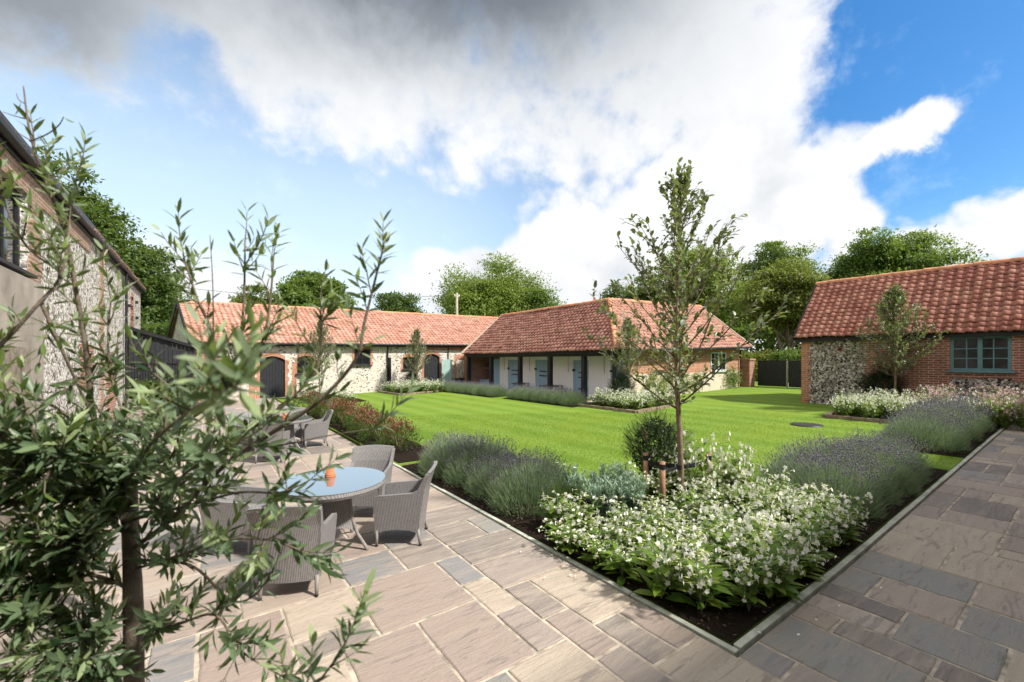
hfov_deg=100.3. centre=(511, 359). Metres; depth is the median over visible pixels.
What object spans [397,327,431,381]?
young tree
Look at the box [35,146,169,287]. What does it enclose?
broad tree
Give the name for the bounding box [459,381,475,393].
lavender bush
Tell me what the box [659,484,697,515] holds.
flowering plant
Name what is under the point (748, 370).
brick pier
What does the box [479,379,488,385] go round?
storage box
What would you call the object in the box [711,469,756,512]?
flowering plant
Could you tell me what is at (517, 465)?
lavender bush
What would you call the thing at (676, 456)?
flowering plant
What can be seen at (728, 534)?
flowering plant
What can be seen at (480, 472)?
lavender bush
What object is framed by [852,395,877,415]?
flowering plant
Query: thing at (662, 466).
tree stake
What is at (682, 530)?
flowering plant
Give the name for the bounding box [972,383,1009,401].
flowering plant
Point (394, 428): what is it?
red tipped shrub
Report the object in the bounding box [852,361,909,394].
yew bush
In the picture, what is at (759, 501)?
flowering plant
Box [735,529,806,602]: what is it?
flowering plant
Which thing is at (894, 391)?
flowering plant
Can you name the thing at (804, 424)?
drain cover
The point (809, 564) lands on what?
flowering plant
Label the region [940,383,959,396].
flowering plant
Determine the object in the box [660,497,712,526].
flowering plant
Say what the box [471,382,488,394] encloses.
lavender bush
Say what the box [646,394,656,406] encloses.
flowering plant
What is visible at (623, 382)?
yew bush
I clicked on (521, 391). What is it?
lavender bush
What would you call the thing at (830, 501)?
flowering plant
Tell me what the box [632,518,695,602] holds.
flowering plant
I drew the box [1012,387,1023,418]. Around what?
flowering plant
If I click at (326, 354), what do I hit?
young tree
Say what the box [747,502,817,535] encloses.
flowering plant
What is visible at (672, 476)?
flowering plant
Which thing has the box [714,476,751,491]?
flowering plant
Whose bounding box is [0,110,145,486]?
flint barn
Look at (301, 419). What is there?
round table
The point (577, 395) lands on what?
lavender bush
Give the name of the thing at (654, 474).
flowering plant
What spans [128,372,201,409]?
climbing plant
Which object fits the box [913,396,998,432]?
lavender bush
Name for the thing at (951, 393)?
flowering plant
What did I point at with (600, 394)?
flowering plant
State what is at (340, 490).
round table
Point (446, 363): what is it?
door leaf
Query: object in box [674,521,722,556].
flowering plant
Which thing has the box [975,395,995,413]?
flowering plant
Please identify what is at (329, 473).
terracotta pot
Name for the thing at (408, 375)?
flowering plant
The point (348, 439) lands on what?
ground
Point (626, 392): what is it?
flowering plant
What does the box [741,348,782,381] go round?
garden hedge
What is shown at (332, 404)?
red tipped shrub
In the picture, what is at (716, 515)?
flowering plant
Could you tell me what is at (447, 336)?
flint range
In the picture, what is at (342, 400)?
flower bed
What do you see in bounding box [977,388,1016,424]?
flowering plant
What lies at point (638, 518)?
flowering plant
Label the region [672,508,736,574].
flowering plant
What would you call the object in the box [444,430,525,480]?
lavender bush
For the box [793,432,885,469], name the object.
lavender bush
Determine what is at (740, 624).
flower bed
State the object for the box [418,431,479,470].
lavender bush
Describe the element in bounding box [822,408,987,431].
bed edging
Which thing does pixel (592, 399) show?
flowering plant
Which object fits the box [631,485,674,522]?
flowering plant
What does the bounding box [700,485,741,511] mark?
flowering plant
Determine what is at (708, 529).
flowering plant
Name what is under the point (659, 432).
yew bush
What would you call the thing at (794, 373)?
wooden gate
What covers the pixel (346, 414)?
red tipped shrub
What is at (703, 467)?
flowering plant
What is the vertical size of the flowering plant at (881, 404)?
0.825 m
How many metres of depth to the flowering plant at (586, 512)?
4.99 m
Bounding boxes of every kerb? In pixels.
[393,462,738,657]
[733,421,1013,655]
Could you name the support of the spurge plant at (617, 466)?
on the flower bed at (740, 624)
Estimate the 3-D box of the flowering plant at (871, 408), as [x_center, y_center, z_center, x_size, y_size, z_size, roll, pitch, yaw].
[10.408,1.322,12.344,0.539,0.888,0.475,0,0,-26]
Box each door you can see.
[0,347,30,486]
[442,359,451,382]
[494,359,499,386]
[507,360,517,388]
[534,360,546,389]
[572,360,588,395]
[610,360,624,386]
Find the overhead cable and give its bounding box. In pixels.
[190,288,455,297]
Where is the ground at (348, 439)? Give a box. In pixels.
[275,381,1001,645]
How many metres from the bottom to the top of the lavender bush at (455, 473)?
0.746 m
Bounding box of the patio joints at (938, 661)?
[738,428,1023,681]
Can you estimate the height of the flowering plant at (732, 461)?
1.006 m
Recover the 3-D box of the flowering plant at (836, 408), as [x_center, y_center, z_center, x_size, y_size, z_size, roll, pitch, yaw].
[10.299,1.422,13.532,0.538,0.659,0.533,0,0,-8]
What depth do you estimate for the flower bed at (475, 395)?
22.51 m
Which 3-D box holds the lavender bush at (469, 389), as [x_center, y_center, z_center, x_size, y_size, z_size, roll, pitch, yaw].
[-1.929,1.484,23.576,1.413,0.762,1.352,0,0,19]
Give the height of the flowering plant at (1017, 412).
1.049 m
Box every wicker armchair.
[191,467,277,555]
[225,412,252,451]
[245,505,336,600]
[252,423,289,463]
[281,407,306,442]
[302,409,332,447]
[350,445,394,506]
[373,461,436,546]
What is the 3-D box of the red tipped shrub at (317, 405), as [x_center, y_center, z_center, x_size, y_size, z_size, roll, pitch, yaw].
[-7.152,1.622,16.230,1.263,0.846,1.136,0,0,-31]
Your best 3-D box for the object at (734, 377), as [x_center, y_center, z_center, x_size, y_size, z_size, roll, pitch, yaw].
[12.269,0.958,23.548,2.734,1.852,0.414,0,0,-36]
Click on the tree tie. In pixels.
(671, 467)
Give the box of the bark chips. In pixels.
[404,462,938,634]
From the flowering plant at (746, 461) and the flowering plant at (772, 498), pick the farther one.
the flowering plant at (746, 461)
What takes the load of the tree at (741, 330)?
on the ground at (348, 439)
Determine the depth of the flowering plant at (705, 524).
4.75 m
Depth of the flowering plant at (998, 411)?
10.92 m
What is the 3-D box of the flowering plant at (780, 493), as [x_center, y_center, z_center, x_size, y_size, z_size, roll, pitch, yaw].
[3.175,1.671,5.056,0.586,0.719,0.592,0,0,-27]
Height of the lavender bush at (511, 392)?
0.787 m
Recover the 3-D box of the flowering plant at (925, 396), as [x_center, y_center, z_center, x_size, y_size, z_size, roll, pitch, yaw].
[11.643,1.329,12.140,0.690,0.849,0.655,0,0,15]
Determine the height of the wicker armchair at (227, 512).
0.829 m
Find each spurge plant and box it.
[561,464,597,502]
[581,480,608,512]
[585,478,616,523]
[587,462,616,489]
[606,471,637,506]
[607,460,637,490]
[615,475,647,513]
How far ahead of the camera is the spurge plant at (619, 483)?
5.72 m
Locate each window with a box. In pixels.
[0,177,37,278]
[295,357,315,374]
[354,349,371,365]
[402,357,414,369]
[710,352,726,371]
[946,336,1015,372]
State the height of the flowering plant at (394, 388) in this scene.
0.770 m
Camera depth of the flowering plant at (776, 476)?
5.53 m
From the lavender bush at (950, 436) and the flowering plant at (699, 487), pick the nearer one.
the flowering plant at (699, 487)
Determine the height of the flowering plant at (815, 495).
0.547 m
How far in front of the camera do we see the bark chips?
5.22 m
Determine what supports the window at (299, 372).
in the flint range
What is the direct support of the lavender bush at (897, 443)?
on the flower bed at (873, 526)
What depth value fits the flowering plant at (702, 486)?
5.81 m
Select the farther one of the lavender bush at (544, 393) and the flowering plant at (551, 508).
the lavender bush at (544, 393)
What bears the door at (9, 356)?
in the flint barn at (15, 268)
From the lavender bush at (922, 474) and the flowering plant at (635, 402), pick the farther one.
the flowering plant at (635, 402)
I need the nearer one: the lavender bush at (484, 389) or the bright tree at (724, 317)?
the lavender bush at (484, 389)
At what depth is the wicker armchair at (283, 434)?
8.47 m
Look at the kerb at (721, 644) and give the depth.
3.96 m
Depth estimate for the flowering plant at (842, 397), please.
13.69 m
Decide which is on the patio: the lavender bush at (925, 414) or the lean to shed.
the lean to shed
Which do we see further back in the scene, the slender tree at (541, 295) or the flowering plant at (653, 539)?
the slender tree at (541, 295)
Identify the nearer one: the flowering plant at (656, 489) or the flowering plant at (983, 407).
the flowering plant at (656, 489)
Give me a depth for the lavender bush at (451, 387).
24.90 m
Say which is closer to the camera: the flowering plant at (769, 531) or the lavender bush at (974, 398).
the flowering plant at (769, 531)
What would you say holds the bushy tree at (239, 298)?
on the ground at (348, 439)
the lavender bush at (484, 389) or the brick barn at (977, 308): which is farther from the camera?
the lavender bush at (484, 389)
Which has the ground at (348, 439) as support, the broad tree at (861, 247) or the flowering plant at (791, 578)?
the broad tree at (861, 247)
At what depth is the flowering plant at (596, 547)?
4.23 m
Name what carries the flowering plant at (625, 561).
on the flower bed at (740, 624)
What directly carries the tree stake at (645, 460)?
on the flower bed at (740, 624)
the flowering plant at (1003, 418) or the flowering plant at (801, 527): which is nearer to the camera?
the flowering plant at (801, 527)
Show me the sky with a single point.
(526, 129)
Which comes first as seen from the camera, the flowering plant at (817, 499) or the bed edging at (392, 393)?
the flowering plant at (817, 499)
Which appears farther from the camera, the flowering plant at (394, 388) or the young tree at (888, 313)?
the flowering plant at (394, 388)
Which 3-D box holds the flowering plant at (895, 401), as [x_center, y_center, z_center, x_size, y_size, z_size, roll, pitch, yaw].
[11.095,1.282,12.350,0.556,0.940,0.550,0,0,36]
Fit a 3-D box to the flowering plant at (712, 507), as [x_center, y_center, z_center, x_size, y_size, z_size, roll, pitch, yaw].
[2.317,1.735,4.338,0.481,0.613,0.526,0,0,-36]
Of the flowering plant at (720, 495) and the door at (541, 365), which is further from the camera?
the door at (541, 365)
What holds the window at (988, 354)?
in the brick barn at (977, 308)
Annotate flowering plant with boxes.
[389,383,396,392]
[396,381,405,392]
[401,367,420,382]
[404,382,410,392]
[423,379,432,391]
[432,379,438,391]
[535,487,588,530]
[538,513,579,546]
[547,520,592,553]
[552,462,584,507]
[559,489,606,527]
[565,502,603,534]
[577,515,628,546]
[578,524,631,569]
[587,393,600,404]
[592,529,651,586]
[595,387,606,404]
[595,387,606,405]
[596,510,654,566]
[597,495,639,527]
[602,388,612,404]
[603,392,615,406]
[606,394,618,406]
[606,500,665,549]
[613,396,626,407]
[613,500,661,534]
[617,388,629,407]
[617,526,664,566]
[620,394,632,408]
[624,461,657,503]
[625,467,653,487]
[628,393,645,409]
[629,523,689,581]
[630,510,670,538]
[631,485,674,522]
[632,393,644,409]
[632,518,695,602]
[640,494,687,542]
[643,391,654,407]
[643,467,675,499]
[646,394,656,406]
[648,458,670,489]
[650,392,663,405]
[652,448,692,496]
[653,522,695,547]
[655,444,695,494]
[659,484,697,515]
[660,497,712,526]
[664,510,703,539]
[669,477,719,521]
[669,521,751,610]
[672,484,716,508]
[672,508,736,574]
[672,552,736,597]
[674,430,714,488]
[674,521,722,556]
[684,468,708,491]
[687,511,737,538]
[688,475,728,499]
[691,504,752,539]
[692,436,726,487]
[692,521,744,555]
[693,468,735,489]
[699,492,742,525]
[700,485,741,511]
[701,452,741,490]
[705,477,738,505]
[707,499,766,551]
[708,538,752,581]
[710,431,753,489]
[710,507,769,563]
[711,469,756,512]
[712,495,755,519]
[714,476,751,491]
[715,543,789,610]
[716,440,761,493]
[727,467,776,510]
[727,479,784,526]
[732,514,819,599]
[734,502,788,529]
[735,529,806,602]
[738,471,798,526]
[743,498,800,565]
[744,461,794,496]
[745,506,795,545]
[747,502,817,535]
[751,469,812,520]
[761,512,825,572]
[765,533,835,580]
[771,483,808,528]
[774,481,830,504]
[779,498,829,533]
[780,511,823,542]
[783,484,828,515]
[787,502,853,560]
[793,491,847,546]
[806,483,867,536]
[820,487,872,544]
[827,395,841,414]
[831,389,850,413]
[832,389,852,412]
[835,396,856,415]
[846,395,862,414]
[848,397,861,416]
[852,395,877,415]
[859,399,875,417]
[863,390,885,418]
[866,396,887,416]
[868,387,886,403]
[872,390,898,417]
[873,389,895,413]
[873,394,896,416]
[884,389,906,416]
[885,396,904,418]
[891,389,913,404]
[895,396,918,416]
[907,385,940,402]
[912,389,949,403]
[914,392,939,402]
[928,384,954,400]
[929,388,963,406]
[936,383,971,397]
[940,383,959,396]
[960,383,994,394]
[960,390,993,416]
[966,391,985,401]
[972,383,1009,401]
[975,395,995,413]
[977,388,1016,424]
[981,385,1014,419]
[982,393,1021,429]
[983,395,1014,427]
[995,393,1023,422]
[998,391,1023,429]
[1002,382,1023,403]
[1008,390,1023,426]
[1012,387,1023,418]
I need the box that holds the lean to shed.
[129,327,196,405]
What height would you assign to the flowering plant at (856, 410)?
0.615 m
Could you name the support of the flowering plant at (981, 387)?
on the flower bed at (966, 453)
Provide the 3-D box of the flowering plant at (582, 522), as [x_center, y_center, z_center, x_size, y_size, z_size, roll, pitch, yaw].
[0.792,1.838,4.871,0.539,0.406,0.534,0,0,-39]
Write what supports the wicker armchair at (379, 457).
on the patio
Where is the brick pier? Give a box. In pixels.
[741,359,755,386]
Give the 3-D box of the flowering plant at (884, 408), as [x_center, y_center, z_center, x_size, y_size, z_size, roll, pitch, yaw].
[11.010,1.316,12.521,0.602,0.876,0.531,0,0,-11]
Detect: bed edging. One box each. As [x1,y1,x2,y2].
[377,390,445,395]
[577,402,675,412]
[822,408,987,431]
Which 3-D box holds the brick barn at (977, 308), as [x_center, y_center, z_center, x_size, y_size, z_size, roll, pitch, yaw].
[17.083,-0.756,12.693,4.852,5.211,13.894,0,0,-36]
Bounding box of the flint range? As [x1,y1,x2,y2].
[166,299,497,400]
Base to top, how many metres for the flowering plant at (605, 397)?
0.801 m
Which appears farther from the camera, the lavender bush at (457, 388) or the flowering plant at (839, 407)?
the lavender bush at (457, 388)
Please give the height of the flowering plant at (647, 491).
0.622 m
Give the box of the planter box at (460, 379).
[455,376,464,382]
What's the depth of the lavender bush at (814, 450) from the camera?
6.89 m
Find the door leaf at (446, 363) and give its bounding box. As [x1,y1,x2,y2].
[442,359,451,382]
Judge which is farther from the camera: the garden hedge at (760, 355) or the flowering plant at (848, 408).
the garden hedge at (760, 355)
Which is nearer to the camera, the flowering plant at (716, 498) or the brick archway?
the flowering plant at (716, 498)
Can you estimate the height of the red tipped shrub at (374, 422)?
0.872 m
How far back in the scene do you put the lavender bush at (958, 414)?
10.23 m
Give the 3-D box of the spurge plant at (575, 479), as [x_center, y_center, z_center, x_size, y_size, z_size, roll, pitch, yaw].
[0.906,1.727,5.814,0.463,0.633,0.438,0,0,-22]
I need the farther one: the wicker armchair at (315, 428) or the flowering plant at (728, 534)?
the wicker armchair at (315, 428)
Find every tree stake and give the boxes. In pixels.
[643,453,648,500]
[659,461,665,506]
[706,453,711,473]
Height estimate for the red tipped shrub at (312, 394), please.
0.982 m
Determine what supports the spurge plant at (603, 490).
on the flower bed at (740, 624)
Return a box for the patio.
[0,398,1023,681]
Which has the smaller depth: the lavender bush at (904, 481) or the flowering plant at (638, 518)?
the flowering plant at (638, 518)
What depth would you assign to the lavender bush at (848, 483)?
5.57 m
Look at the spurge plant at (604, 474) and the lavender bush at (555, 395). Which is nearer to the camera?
the spurge plant at (604, 474)
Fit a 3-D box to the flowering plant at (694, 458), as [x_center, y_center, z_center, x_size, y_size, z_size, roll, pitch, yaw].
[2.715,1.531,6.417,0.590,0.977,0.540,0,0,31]
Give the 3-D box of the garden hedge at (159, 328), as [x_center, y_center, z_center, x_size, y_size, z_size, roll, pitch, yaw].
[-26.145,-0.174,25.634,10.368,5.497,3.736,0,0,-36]
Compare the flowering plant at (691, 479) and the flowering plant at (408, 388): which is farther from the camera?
the flowering plant at (408, 388)
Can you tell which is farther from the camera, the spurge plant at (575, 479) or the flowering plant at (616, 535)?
the spurge plant at (575, 479)
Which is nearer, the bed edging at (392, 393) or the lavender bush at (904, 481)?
the lavender bush at (904, 481)
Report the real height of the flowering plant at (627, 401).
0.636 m
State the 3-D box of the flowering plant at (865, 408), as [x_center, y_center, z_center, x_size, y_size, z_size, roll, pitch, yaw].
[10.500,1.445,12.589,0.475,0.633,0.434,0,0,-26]
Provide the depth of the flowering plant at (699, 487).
5.75 m
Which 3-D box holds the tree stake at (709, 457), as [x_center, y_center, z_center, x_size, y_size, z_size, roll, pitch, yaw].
[2.846,1.689,6.188,0.081,0.678,0.081,0,0,-36]
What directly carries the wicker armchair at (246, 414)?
on the patio
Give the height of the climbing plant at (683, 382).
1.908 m
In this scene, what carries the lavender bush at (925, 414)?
on the flower bed at (966, 453)
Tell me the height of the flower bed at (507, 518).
0.001 m
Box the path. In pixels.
[505,389,604,402]
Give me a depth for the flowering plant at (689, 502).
5.26 m
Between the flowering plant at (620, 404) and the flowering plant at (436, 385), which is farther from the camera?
the flowering plant at (436, 385)
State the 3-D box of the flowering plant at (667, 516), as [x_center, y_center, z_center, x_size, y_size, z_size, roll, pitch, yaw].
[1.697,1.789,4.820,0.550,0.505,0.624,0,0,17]
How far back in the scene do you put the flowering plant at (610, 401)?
16.18 m
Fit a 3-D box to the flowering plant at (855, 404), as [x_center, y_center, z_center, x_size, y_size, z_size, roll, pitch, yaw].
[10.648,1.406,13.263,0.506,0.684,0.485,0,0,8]
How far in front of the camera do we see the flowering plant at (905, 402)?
11.95 m
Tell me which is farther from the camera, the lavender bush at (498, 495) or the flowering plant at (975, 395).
the flowering plant at (975, 395)
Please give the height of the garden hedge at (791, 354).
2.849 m
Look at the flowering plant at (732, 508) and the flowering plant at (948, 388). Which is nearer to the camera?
the flowering plant at (732, 508)
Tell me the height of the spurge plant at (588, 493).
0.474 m
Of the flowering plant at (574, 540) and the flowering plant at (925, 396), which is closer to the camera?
the flowering plant at (574, 540)
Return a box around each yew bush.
[605,369,640,394]
[619,399,701,480]
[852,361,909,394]
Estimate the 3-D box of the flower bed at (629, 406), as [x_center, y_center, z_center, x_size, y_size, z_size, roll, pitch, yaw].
[4.627,1.812,16.892,2.600,0.068,2.650,0,0,-36]
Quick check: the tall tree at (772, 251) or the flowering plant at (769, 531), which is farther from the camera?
the tall tree at (772, 251)
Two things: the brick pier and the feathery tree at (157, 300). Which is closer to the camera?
the brick pier
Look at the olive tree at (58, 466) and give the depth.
1.01 m
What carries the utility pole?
on the ground at (348, 439)
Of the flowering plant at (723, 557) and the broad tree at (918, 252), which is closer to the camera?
the flowering plant at (723, 557)
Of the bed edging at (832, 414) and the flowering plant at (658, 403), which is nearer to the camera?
the bed edging at (832, 414)
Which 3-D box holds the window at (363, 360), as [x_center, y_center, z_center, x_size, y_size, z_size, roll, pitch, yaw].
[-9.099,-0.161,26.043,1.140,1.058,0.185,0,0,-36]
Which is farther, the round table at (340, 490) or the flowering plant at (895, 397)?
the flowering plant at (895, 397)
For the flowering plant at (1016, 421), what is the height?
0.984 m
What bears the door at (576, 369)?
in the stable block
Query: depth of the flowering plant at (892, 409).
12.02 m
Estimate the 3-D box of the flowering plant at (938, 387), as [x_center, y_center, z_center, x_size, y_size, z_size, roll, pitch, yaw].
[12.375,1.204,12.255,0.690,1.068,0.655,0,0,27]
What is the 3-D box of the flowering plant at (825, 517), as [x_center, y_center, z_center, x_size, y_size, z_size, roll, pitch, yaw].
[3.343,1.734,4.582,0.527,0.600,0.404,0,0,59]
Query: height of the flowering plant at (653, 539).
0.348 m
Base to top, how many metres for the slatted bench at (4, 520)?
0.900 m
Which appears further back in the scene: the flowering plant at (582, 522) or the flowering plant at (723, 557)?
the flowering plant at (582, 522)
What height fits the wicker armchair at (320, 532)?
0.829 m
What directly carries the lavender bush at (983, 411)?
on the flower bed at (966, 453)
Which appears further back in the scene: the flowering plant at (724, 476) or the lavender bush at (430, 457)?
the lavender bush at (430, 457)
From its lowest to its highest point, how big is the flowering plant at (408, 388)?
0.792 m
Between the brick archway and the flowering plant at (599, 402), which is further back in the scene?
the brick archway
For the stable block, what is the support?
on the ground at (348, 439)
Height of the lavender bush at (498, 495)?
0.828 m
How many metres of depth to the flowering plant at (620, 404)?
15.87 m
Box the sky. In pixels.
[0,0,1023,352]
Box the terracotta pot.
[324,468,335,477]
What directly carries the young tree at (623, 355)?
on the flower bed at (629, 406)
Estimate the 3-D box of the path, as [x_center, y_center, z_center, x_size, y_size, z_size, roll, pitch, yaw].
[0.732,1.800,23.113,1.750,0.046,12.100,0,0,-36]
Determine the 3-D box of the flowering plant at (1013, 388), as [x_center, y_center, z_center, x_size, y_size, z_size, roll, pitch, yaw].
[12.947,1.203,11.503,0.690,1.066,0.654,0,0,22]
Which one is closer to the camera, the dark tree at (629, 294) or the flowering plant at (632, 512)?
the flowering plant at (632, 512)
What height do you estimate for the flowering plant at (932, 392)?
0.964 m
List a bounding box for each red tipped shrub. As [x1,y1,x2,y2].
[295,387,321,406]
[308,393,334,412]
[308,399,333,415]
[318,394,346,416]
[319,395,360,424]
[320,397,355,422]
[340,403,365,426]
[341,401,381,432]
[344,406,385,437]
[354,408,404,444]
[373,416,423,450]
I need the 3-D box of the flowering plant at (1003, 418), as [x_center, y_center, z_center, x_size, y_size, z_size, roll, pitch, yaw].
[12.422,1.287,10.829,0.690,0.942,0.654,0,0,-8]
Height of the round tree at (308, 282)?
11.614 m
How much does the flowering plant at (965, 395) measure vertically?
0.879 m
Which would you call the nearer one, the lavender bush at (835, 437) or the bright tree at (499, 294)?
the lavender bush at (835, 437)
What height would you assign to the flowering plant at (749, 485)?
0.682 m
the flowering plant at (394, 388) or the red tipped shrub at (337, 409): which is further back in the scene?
the flowering plant at (394, 388)
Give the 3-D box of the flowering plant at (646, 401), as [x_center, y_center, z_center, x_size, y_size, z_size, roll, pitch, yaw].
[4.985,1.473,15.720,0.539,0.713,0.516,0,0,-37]
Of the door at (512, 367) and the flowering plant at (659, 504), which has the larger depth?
the door at (512, 367)
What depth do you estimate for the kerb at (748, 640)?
4.17 m
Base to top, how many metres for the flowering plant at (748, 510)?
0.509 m
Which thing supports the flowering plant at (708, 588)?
on the flower bed at (740, 624)
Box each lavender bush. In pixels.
[411,427,490,479]
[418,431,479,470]
[437,379,452,389]
[439,438,508,489]
[443,380,459,390]
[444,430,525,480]
[446,379,463,391]
[453,381,472,392]
[457,448,541,502]
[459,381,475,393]
[466,380,484,393]
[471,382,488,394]
[479,381,499,395]
[483,447,573,517]
[485,382,507,396]
[487,446,570,503]
[506,383,529,397]
[514,385,538,399]
[521,384,545,400]
[530,386,556,401]
[538,386,563,402]
[548,387,576,404]
[558,388,588,404]
[749,445,857,505]
[770,448,890,522]
[777,435,877,490]
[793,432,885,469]
[795,446,905,508]
[819,436,930,496]
[831,425,935,477]
[836,435,932,486]
[877,409,974,452]
[881,403,974,446]
[898,397,986,441]
[905,401,988,436]
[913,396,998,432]
[920,390,993,424]
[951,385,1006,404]
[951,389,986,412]
[954,395,998,424]
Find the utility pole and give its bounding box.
[454,293,459,314]
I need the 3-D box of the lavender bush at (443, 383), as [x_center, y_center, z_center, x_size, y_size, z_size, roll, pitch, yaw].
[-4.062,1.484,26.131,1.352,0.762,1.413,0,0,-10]
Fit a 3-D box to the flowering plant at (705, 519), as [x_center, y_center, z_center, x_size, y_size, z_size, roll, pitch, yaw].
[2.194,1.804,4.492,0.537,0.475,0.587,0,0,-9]
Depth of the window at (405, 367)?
27.83 m
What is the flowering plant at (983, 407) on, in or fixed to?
on the flower bed at (966, 453)
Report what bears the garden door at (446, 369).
attached to the flint range
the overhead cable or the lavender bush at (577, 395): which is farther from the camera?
the overhead cable
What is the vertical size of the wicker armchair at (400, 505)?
0.829 m
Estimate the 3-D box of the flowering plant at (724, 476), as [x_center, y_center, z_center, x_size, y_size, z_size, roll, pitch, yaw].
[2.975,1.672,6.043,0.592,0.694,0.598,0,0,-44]
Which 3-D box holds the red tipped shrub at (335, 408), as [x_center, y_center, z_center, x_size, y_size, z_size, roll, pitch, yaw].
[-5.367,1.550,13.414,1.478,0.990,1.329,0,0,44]
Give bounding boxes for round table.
[258,415,311,447]
[275,467,385,549]
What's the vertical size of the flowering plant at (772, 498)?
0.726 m
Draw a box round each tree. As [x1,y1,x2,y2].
[0,86,424,681]
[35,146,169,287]
[132,242,193,340]
[227,284,276,304]
[266,269,360,308]
[299,319,341,389]
[373,290,432,312]
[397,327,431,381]
[428,250,557,316]
[524,287,567,309]
[582,157,792,497]
[594,273,669,301]
[609,315,646,387]
[642,244,754,338]
[725,240,824,349]
[726,255,834,359]
[731,322,800,360]
[818,226,916,279]
[846,282,950,394]
[852,224,997,274]
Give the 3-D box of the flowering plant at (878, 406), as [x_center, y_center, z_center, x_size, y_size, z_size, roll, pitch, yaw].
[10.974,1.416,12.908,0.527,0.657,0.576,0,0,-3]
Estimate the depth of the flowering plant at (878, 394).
13.65 m
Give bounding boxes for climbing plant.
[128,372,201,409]
[645,364,674,395]
[671,361,705,393]
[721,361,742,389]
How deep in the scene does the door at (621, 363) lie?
19.03 m
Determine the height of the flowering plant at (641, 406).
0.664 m
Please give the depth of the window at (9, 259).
7.12 m
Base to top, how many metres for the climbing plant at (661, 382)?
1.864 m
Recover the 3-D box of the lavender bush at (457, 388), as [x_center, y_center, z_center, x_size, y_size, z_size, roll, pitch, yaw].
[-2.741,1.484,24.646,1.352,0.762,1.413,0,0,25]
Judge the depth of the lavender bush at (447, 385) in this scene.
25.49 m
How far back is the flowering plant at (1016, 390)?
11.91 m
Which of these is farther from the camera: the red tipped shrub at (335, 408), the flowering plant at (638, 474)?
the red tipped shrub at (335, 408)
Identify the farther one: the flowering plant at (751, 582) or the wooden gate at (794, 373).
the wooden gate at (794, 373)
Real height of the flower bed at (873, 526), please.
0.108 m
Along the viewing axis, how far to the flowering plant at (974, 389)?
12.70 m
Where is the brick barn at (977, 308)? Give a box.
[793,256,1023,404]
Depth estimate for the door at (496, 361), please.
26.95 m
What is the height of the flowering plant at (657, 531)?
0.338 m
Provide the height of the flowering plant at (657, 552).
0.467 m
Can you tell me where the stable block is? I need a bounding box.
[461,297,752,399]
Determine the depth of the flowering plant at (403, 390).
24.03 m
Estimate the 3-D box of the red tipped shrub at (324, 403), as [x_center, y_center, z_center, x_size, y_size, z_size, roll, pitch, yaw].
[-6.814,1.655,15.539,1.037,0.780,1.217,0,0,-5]
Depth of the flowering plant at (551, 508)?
5.13 m
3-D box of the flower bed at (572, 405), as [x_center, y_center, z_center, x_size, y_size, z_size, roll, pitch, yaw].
[1.517,1.838,19.242,1.400,0.036,4.900,0,0,-36]
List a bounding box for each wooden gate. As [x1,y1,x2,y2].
[758,361,785,386]
[789,361,800,387]
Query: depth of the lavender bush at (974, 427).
9.71 m
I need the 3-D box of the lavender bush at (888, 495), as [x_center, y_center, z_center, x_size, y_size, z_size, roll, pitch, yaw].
[4.823,1.633,6.256,1.491,0.703,1.447,0,0,-36]
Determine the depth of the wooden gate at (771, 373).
23.91 m
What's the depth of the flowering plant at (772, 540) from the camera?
4.03 m
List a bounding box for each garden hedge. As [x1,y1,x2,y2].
[140,320,172,342]
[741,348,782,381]
[770,346,800,381]
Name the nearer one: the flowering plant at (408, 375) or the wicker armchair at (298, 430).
the wicker armchair at (298, 430)
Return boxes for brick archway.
[454,355,466,383]
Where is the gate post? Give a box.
[786,360,787,387]
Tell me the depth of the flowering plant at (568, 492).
5.69 m
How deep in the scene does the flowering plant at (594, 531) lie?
4.58 m
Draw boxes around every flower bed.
[302,398,365,402]
[305,407,427,462]
[402,463,589,523]
[448,391,501,397]
[505,397,591,406]
[510,487,870,642]
[596,403,663,409]
[777,468,947,533]
[836,411,995,429]
[895,425,999,457]
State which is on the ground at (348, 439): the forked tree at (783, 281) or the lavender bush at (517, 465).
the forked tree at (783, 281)
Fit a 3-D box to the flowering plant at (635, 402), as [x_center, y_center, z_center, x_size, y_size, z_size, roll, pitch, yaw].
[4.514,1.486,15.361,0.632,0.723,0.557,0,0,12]
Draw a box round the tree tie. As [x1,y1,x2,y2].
[648,461,706,473]
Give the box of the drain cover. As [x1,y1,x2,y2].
[790,422,823,426]

